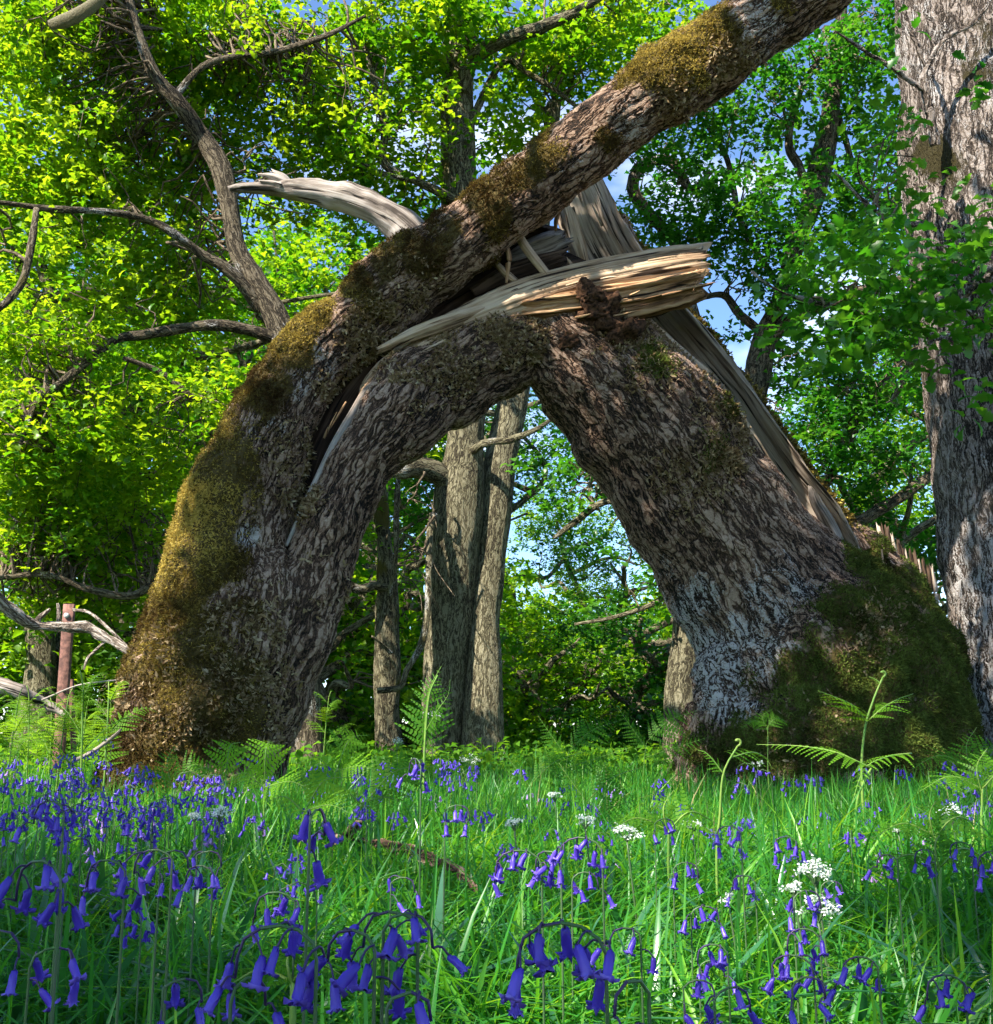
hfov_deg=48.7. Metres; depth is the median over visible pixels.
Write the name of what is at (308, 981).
bluebell
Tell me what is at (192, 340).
woodland oak
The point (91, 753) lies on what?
bluebell
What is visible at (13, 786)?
bluebell
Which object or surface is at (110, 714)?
bracken
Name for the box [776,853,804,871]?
bluebell
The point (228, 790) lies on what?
bluebell
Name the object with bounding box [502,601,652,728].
woodland bush
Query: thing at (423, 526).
woodland oak
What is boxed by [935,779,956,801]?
bluebell
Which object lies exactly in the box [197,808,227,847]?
bluebell
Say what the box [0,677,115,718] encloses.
dead branch
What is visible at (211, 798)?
bluebell
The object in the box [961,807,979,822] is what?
bluebell
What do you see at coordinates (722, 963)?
bluebell
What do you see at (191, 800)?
bluebell
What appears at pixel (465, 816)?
bluebell
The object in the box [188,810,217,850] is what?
bluebell
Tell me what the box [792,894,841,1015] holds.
umbel flower
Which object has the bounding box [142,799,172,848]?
bluebell
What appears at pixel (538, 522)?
woodland oak
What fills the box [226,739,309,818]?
fern
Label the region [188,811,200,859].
umbel flower
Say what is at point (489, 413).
woodland oak
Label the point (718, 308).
sky
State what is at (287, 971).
fern
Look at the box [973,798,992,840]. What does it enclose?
bluebell
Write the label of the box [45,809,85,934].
bluebell
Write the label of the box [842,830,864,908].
bluebell
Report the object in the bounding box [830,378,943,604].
woodland oak
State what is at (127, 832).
bluebell
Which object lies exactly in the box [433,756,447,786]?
bluebell
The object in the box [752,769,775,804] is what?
bluebell
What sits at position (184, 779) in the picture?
bluebell
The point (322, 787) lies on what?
fern
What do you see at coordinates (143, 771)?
bluebell
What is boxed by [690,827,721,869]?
bluebell
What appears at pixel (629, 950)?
bluebell
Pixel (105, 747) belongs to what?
bracken
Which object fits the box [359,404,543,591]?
woodland oak
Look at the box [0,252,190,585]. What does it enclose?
woodland oak
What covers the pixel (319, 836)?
bluebell
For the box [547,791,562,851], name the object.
umbel flower
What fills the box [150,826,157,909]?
umbel flower
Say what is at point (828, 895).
bluebell
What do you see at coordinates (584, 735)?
fern
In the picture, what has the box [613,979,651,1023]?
bluebell
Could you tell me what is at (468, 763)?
umbel flower
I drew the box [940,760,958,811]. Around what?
bluebell
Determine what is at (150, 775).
bluebell
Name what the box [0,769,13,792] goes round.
bluebell
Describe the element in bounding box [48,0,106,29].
shade oak
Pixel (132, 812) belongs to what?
bluebell
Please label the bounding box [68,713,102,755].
bracken
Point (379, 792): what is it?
bluebell
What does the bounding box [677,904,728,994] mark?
bluebell
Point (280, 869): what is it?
bluebell
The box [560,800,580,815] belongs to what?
bluebell
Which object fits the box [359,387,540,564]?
woodland oak
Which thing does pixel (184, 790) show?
bluebell
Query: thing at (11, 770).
bluebell
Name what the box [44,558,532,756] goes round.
woodland bush
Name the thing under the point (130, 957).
flower leaves
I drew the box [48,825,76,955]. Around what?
bluebell
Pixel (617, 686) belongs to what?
woodland bush
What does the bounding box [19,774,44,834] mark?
bluebell
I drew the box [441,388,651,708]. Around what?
woodland oak
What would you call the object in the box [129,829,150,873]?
bluebell
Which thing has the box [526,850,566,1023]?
bluebell
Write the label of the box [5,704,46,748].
bracken
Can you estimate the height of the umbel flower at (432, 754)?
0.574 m
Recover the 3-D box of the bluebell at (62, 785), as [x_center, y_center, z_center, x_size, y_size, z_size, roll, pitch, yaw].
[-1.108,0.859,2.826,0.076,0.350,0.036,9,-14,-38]
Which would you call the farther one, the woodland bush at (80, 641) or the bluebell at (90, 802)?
the woodland bush at (80, 641)
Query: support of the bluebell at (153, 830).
on the ground at (374, 762)
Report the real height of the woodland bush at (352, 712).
4.657 m
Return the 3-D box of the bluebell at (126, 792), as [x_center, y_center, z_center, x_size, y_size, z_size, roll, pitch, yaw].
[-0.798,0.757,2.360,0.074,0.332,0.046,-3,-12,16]
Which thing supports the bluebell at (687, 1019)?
on the ground at (374, 762)
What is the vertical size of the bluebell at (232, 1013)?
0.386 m
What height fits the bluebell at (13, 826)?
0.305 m
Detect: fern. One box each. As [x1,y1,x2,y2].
[114,744,218,811]
[188,739,273,806]
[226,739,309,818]
[231,927,351,1023]
[266,759,354,847]
[297,726,376,798]
[326,747,438,832]
[394,667,454,797]
[502,746,595,809]
[538,716,630,787]
[559,761,651,823]
[607,783,717,918]
[616,705,707,791]
[698,738,771,938]
[742,709,789,795]
[756,744,913,848]
[819,670,911,818]
[872,789,992,854]
[877,819,992,981]
[911,727,992,819]
[919,749,992,856]
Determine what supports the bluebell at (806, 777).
on the ground at (374, 762)
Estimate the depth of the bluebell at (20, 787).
3.35 m
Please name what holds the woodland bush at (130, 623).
on the ground at (374, 762)
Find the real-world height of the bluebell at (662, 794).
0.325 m
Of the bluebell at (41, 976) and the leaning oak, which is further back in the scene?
the leaning oak
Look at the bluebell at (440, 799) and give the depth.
3.11 m
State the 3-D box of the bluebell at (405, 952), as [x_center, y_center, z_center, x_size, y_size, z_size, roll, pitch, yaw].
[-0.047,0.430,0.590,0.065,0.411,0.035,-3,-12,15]
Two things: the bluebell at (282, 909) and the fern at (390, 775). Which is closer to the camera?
the bluebell at (282, 909)
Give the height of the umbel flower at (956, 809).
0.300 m
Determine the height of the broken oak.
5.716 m
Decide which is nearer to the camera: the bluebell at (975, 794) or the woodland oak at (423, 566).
the bluebell at (975, 794)
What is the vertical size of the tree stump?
2.136 m
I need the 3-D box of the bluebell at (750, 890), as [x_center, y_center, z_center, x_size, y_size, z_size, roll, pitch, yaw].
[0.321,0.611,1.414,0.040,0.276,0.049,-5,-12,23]
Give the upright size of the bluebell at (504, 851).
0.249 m
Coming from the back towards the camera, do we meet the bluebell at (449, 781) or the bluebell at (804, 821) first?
the bluebell at (449, 781)
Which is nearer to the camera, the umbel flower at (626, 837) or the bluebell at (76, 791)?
the umbel flower at (626, 837)
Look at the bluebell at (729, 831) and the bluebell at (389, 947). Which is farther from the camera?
the bluebell at (729, 831)
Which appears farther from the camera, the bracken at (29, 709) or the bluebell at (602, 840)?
the bracken at (29, 709)
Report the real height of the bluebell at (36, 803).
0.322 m
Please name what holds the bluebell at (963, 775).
on the ground at (374, 762)
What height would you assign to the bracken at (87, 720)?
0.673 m
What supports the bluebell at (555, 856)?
on the ground at (374, 762)
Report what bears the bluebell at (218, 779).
on the ground at (374, 762)
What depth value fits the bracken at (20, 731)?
8.79 m
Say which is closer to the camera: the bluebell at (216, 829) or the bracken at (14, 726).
the bluebell at (216, 829)
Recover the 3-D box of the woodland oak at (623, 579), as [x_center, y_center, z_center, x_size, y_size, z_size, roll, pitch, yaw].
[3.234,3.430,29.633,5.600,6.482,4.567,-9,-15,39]
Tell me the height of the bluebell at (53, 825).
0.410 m
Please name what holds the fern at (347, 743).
on the ground at (374, 762)
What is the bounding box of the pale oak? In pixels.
[744,0,992,768]
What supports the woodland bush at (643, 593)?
on the ground at (374, 762)
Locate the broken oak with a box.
[85,0,988,808]
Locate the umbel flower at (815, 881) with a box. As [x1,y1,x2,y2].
[794,854,834,998]
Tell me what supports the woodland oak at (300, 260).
on the ground at (374, 762)
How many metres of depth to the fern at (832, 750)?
2.54 m
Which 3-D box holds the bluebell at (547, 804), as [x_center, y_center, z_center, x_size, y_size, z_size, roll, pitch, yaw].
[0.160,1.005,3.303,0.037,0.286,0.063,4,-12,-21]
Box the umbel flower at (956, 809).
[940,802,966,863]
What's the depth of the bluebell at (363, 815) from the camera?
2.14 m
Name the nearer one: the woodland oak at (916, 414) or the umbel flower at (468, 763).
the umbel flower at (468, 763)
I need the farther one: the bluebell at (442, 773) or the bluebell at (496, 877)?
the bluebell at (442, 773)
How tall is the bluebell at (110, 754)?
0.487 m
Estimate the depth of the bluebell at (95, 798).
2.13 m
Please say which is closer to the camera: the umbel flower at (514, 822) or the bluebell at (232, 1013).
the bluebell at (232, 1013)
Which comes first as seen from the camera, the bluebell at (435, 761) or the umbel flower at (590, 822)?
the umbel flower at (590, 822)
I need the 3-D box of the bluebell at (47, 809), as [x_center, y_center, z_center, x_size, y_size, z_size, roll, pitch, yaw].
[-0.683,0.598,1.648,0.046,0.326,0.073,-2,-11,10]
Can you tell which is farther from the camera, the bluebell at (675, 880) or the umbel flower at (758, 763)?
the umbel flower at (758, 763)
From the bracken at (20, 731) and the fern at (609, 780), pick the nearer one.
the fern at (609, 780)
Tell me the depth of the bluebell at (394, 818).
2.22 m
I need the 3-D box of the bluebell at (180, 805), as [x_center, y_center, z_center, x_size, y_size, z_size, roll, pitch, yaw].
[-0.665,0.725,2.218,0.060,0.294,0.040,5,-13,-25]
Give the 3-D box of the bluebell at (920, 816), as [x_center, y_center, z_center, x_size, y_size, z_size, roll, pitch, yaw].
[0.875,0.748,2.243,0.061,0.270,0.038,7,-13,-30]
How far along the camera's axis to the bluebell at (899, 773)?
4.21 m
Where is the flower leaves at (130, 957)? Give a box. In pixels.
[0,788,992,1023]
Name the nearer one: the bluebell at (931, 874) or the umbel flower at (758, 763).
the bluebell at (931, 874)
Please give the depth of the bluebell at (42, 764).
5.20 m
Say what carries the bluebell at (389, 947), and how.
on the ground at (374, 762)
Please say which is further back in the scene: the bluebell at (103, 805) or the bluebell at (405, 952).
the bluebell at (103, 805)
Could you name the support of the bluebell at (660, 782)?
on the ground at (374, 762)
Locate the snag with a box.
[351,479,411,752]
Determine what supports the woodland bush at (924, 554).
on the ground at (374, 762)
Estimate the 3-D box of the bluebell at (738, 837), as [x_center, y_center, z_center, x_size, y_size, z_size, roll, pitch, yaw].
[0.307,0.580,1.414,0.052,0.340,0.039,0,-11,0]
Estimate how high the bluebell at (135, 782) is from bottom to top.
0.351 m
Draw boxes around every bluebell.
[0,762,18,800]
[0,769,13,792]
[0,775,20,831]
[0,785,14,805]
[0,810,28,939]
[0,821,11,877]
[0,857,89,1023]
[0,929,19,996]
[3,802,41,872]
[6,777,24,816]
[9,758,23,806]
[9,799,78,1023]
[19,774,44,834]
[20,793,69,893]
[21,784,49,804]
[24,946,86,1023]
[28,798,70,889]
[35,757,47,788]
[35,778,51,833]
[38,791,71,848]
[43,772,71,829]
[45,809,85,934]
[47,759,78,825]
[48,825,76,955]
[49,801,67,836]
[49,821,91,945]
[53,838,98,1023]
[57,753,76,799]
[57,776,86,798]
[57,779,77,827]
[59,778,81,809]
[64,767,81,799]
[65,803,93,826]
[66,770,86,826]
[76,788,111,851]
[77,777,104,797]
[78,805,106,862]
[79,859,142,1023]
[81,749,100,799]
[81,815,103,836]
[83,796,106,860]
[84,845,99,871]
[85,798,113,842]
[94,759,112,809]
[94,809,130,908]
[97,738,113,803]
[99,822,144,891]
[106,767,121,806]
[107,788,127,837]
[108,843,144,920]
[109,909,157,1023]
[110,784,144,844]
[111,796,131,843]
[113,848,182,1023]
[116,807,156,902]
[120,774,146,836]
[120,803,147,854]
[121,813,147,835]
[122,764,140,821]
[125,762,149,831]
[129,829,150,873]
[130,804,154,854]
[131,776,153,803]
[135,769,160,799]
[136,805,173,924]
[137,820,163,907]
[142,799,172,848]
[149,849,192,1023]
[154,796,185,856]
[155,807,174,852]
[157,977,204,1023]
[171,771,204,844]
[171,865,217,1020]
[178,780,197,812]
[182,793,213,860]
[186,774,216,807]
[186,832,213,902]
[187,850,221,1023]
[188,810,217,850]
[191,794,219,875]
[195,794,232,900]
[196,774,225,821]
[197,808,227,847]
[198,921,327,1023]
[202,817,229,909]
[203,823,225,897]
[206,785,232,826]
[209,774,221,838]
[213,782,236,806]
[220,976,284,1023]
[236,754,257,802]
[238,814,265,870]
[251,890,304,978]
[255,826,268,841]
[261,782,270,826]
[262,775,278,813]
[263,863,300,953]
[271,881,322,946]
[286,851,305,903]
[292,808,343,1023]
[302,829,332,883]
[306,763,330,795]
[326,927,412,1023]
[332,909,427,1023]
[348,804,376,862]
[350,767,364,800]
[351,805,375,862]
[351,911,470,1023]
[352,773,366,814]
[355,775,371,805]
[356,786,382,811]
[382,774,398,825]
[385,990,432,1023]
[387,810,407,868]
[387,875,422,1003]
[395,758,431,973]
[430,794,441,811]
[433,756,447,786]
[433,769,456,784]
[439,758,461,775]
[440,776,453,793]
[441,805,469,959]
[442,762,460,785]
[448,779,472,820]
[458,769,477,804]
[462,808,494,846]
[466,764,479,810]
[488,848,556,1023]
[495,842,514,885]
[498,919,619,1023]
[512,766,528,794]
[522,814,536,840]
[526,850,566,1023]
[541,798,553,811]
[543,829,560,843]
[545,835,608,1023]
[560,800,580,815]
[571,871,616,1020]
[585,802,598,817]
[586,832,613,871]
[590,927,658,1022]
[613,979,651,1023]
[651,778,669,813]
[653,788,665,804]
[653,818,675,910]
[670,861,704,995]
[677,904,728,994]
[682,977,723,1023]
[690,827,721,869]
[692,959,735,1023]
[697,944,731,1023]
[703,984,763,1023]
[712,825,748,985]
[724,875,761,996]
[725,824,742,877]
[731,782,750,815]
[734,817,754,835]
[735,763,760,805]
[741,817,754,854]
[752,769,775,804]
[761,954,829,1023]
[772,835,808,930]
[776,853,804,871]
[781,778,806,833]
[783,926,828,1023]
[783,975,834,1023]
[785,890,821,1023]
[794,773,813,804]
[797,815,818,840]
[807,775,824,821]
[820,881,843,964]
[821,956,884,1023]
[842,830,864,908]
[851,765,870,796]
[858,800,881,816]
[860,818,879,835]
[863,854,906,978]
[870,871,897,898]
[894,768,912,809]
[910,810,931,845]
[910,849,943,963]
[911,973,975,1023]
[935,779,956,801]
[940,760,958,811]
[941,798,961,823]
[949,841,983,988]
[953,786,979,819]
[961,769,989,821]
[961,803,980,820]
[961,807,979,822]
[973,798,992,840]
[974,850,992,892]
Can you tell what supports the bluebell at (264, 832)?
on the ground at (374, 762)
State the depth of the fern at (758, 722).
5.89 m
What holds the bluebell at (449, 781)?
on the ground at (374, 762)
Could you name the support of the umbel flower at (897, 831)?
on the ground at (374, 762)
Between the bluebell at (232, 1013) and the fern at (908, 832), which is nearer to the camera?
the bluebell at (232, 1013)
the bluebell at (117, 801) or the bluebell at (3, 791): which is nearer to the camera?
the bluebell at (117, 801)
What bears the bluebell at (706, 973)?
on the ground at (374, 762)
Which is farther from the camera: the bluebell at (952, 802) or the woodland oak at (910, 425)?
the woodland oak at (910, 425)
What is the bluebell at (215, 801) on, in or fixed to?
on the ground at (374, 762)
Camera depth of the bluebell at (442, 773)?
3.66 m
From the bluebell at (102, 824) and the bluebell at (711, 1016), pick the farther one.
the bluebell at (102, 824)
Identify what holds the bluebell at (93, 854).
on the ground at (374, 762)
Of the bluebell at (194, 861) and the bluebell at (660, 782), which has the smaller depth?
the bluebell at (194, 861)
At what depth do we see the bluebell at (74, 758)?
4.50 m
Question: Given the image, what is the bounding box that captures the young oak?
[500,438,695,774]
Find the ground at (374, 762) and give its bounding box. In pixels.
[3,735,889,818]
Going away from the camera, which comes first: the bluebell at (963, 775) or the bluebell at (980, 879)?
the bluebell at (980, 879)
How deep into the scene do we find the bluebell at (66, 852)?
1.23 m
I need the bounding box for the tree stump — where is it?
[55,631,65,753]
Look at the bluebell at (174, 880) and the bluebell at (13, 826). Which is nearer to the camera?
the bluebell at (174, 880)
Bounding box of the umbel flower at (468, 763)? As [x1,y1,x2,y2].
[459,753,482,797]
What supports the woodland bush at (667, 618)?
on the ground at (374, 762)
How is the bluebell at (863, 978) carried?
on the ground at (374, 762)
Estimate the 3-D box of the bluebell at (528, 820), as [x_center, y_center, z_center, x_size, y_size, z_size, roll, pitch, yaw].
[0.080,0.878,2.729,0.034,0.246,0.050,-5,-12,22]
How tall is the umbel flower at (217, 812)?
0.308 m
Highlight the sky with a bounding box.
[0,0,946,728]
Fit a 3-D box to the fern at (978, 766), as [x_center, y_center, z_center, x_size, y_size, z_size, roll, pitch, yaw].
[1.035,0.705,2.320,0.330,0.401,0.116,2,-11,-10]
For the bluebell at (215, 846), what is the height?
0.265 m
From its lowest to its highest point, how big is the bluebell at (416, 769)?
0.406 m
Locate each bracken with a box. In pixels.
[0,685,71,793]
[0,688,39,808]
[0,695,12,735]
[0,700,47,764]
[5,700,54,774]
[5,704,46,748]
[6,670,151,800]
[12,688,96,790]
[21,707,54,769]
[29,698,72,774]
[56,699,111,753]
[67,702,95,737]
[67,710,96,756]
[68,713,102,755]
[73,681,159,790]
[92,701,114,729]
[306,692,356,754]
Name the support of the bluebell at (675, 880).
on the ground at (374, 762)
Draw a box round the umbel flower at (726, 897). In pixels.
[717,892,738,962]
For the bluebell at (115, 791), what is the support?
on the ground at (374, 762)
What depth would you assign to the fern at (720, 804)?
1.85 m
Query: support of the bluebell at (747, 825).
on the ground at (374, 762)
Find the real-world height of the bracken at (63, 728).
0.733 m
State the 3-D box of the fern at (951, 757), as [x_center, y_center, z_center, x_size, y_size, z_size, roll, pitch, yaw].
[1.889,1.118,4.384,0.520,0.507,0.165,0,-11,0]
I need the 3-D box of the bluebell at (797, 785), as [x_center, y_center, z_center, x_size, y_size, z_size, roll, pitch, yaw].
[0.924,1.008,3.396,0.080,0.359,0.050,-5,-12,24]
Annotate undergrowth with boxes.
[0,730,675,786]
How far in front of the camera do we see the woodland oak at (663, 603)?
24.58 m
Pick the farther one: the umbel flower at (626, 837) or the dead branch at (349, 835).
the dead branch at (349, 835)
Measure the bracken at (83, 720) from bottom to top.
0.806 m
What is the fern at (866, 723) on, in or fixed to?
on the ground at (374, 762)
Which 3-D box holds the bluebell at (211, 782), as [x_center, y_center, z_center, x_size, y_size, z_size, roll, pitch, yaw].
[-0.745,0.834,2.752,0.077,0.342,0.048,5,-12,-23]
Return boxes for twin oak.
[263,0,715,771]
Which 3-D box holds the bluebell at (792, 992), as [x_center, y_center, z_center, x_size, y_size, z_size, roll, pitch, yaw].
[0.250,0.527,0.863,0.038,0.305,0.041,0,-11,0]
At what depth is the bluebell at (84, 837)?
1.74 m
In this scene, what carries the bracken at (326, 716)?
on the ground at (374, 762)
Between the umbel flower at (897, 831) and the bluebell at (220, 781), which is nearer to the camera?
the umbel flower at (897, 831)
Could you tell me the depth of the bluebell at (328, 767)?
3.43 m
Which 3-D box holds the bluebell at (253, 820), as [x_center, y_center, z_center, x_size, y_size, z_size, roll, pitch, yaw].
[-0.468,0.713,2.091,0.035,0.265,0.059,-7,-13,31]
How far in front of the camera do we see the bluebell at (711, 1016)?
0.79 m
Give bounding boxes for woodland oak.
[0,49,261,761]
[0,82,220,620]
[0,196,371,638]
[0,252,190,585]
[1,156,308,724]
[50,295,208,714]
[78,194,443,544]
[86,212,322,589]
[97,189,541,730]
[153,223,445,573]
[156,311,527,627]
[262,283,431,564]
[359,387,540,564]
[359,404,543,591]
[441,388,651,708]
[502,469,646,730]
[530,531,666,681]
[595,477,835,655]
[702,55,936,545]
[773,273,939,580]
[798,288,933,545]
[804,448,941,603]
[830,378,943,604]
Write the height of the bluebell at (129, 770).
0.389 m
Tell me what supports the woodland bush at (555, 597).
on the ground at (374, 762)
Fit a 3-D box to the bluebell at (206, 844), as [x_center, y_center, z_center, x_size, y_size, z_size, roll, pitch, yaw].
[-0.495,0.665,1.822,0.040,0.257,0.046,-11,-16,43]
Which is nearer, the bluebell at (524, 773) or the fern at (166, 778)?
the bluebell at (524, 773)
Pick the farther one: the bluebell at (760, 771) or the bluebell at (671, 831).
the bluebell at (760, 771)
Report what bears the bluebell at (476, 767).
on the ground at (374, 762)
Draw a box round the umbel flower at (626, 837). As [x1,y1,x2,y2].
[611,823,644,943]
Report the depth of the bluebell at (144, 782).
3.14 m
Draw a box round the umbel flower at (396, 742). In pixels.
[391,736,403,789]
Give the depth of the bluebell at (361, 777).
3.33 m
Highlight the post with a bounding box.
[52,604,76,777]
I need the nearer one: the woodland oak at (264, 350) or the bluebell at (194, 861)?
the bluebell at (194, 861)
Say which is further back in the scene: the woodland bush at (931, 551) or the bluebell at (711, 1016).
the woodland bush at (931, 551)
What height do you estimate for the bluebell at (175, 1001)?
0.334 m
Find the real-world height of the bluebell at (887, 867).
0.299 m
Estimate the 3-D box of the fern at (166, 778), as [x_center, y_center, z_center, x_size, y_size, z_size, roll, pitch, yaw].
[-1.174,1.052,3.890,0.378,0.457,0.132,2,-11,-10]
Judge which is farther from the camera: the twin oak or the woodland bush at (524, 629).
the woodland bush at (524, 629)
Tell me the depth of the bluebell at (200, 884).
1.14 m
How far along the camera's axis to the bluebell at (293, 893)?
1.25 m
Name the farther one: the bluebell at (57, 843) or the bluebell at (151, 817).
the bluebell at (151, 817)
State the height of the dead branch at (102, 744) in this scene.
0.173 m
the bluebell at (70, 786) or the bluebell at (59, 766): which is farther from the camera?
the bluebell at (59, 766)
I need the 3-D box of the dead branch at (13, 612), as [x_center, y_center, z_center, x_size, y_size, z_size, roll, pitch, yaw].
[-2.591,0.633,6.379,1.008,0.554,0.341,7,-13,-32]
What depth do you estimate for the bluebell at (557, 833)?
2.27 m
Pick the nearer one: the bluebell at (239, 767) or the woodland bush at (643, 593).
the bluebell at (239, 767)
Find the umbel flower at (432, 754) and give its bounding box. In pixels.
[423,712,440,794]
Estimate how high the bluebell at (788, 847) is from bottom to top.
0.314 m
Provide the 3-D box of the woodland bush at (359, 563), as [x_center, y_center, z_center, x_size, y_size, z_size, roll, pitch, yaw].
[-4.917,2.350,19.273,5.910,5.045,7.640,6,-13,-29]
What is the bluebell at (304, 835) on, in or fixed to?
on the ground at (374, 762)
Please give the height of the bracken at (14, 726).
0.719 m
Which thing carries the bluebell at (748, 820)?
on the ground at (374, 762)
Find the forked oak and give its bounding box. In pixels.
[588,0,935,546]
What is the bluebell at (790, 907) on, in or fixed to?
on the ground at (374, 762)
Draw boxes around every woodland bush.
[0,526,158,735]
[0,554,143,756]
[0,569,144,748]
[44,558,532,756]
[73,598,323,700]
[75,516,421,731]
[322,565,521,723]
[324,530,565,759]
[324,547,575,753]
[368,564,643,754]
[373,604,580,724]
[413,582,651,726]
[501,618,666,744]
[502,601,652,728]
[525,602,670,740]
[530,587,672,759]
[571,583,672,741]
[585,527,942,702]
[585,583,671,693]
[837,462,945,605]
[889,504,946,614]
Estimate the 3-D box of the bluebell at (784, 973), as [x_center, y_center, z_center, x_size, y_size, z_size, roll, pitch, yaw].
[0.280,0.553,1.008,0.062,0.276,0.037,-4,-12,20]
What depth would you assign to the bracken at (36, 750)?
9.96 m
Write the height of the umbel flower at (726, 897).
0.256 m
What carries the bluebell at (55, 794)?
on the ground at (374, 762)
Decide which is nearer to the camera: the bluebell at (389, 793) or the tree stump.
the bluebell at (389, 793)
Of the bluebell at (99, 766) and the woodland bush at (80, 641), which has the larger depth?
the woodland bush at (80, 641)
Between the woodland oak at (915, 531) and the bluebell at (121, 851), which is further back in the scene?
the woodland oak at (915, 531)
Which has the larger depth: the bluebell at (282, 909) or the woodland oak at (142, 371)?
the woodland oak at (142, 371)
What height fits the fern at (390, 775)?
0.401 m
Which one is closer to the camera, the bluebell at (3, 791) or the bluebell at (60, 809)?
the bluebell at (60, 809)
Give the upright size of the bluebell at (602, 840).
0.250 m
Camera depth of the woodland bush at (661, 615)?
20.34 m
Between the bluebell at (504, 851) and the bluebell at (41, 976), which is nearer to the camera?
the bluebell at (41, 976)
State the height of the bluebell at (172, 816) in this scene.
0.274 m
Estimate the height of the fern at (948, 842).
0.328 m
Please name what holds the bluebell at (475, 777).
on the ground at (374, 762)
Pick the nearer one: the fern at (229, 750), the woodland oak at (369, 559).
the fern at (229, 750)
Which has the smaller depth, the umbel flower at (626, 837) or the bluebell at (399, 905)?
the bluebell at (399, 905)
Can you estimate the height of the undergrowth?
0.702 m
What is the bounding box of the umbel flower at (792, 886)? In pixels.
[778,880,810,992]
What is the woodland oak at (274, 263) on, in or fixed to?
on the ground at (374, 762)
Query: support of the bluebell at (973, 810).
on the ground at (374, 762)
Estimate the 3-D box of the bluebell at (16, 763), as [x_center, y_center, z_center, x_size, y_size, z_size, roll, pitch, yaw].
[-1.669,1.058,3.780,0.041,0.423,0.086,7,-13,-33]
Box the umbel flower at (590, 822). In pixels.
[575,814,595,892]
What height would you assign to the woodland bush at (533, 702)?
3.687 m
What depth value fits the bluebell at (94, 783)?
3.07 m
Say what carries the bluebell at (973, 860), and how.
on the ground at (374, 762)
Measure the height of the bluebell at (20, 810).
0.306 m
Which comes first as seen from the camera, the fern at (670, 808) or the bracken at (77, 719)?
the fern at (670, 808)
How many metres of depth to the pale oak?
7.75 m
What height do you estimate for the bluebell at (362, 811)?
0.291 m
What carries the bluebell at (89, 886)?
on the ground at (374, 762)
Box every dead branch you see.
[0,591,128,669]
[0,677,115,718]
[66,729,121,765]
[334,819,484,901]
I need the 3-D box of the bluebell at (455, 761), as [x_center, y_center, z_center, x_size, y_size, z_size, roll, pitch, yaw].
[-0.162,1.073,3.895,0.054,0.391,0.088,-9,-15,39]
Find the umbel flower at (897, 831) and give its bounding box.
[892,828,905,878]
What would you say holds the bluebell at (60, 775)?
on the ground at (374, 762)
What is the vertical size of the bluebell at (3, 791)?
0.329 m
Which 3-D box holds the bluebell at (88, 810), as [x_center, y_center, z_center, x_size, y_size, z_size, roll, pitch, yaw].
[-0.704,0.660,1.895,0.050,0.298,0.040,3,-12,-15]
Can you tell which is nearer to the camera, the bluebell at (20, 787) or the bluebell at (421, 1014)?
the bluebell at (421, 1014)
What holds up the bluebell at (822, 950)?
on the ground at (374, 762)
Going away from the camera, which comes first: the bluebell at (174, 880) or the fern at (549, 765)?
the bluebell at (174, 880)
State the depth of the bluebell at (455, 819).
1.44 m
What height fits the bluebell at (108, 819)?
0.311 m
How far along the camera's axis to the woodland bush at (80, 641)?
18.52 m
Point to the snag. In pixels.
(387, 665)
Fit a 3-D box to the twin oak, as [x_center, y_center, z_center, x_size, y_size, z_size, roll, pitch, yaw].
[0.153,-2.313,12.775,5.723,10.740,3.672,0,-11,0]
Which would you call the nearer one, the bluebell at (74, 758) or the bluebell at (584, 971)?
the bluebell at (584, 971)
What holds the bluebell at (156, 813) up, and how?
on the ground at (374, 762)
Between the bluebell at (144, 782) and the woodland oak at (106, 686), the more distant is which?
the woodland oak at (106, 686)
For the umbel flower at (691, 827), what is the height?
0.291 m
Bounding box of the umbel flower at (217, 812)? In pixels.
[208,805,234,903]
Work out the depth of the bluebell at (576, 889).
1.24 m
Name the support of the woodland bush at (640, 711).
on the ground at (374, 762)
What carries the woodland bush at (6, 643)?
on the ground at (374, 762)
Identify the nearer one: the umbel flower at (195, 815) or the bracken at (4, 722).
the umbel flower at (195, 815)
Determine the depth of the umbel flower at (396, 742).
4.89 m
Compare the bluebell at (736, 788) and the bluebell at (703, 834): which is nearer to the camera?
the bluebell at (703, 834)
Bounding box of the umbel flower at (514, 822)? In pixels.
[505,817,522,884]
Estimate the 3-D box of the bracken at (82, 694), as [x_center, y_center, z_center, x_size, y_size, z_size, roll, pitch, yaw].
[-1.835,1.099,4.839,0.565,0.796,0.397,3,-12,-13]
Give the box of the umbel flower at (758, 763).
[753,761,762,814]
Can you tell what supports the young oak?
on the ground at (374, 762)
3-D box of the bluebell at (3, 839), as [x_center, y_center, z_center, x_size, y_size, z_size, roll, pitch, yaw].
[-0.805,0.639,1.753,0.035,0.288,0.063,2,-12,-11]
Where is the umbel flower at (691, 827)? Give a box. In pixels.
[683,818,702,903]
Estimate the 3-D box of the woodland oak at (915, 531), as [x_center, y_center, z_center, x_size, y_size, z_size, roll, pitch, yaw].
[6.782,-1.717,15.630,7.327,11.186,8.775,2,-11,-10]

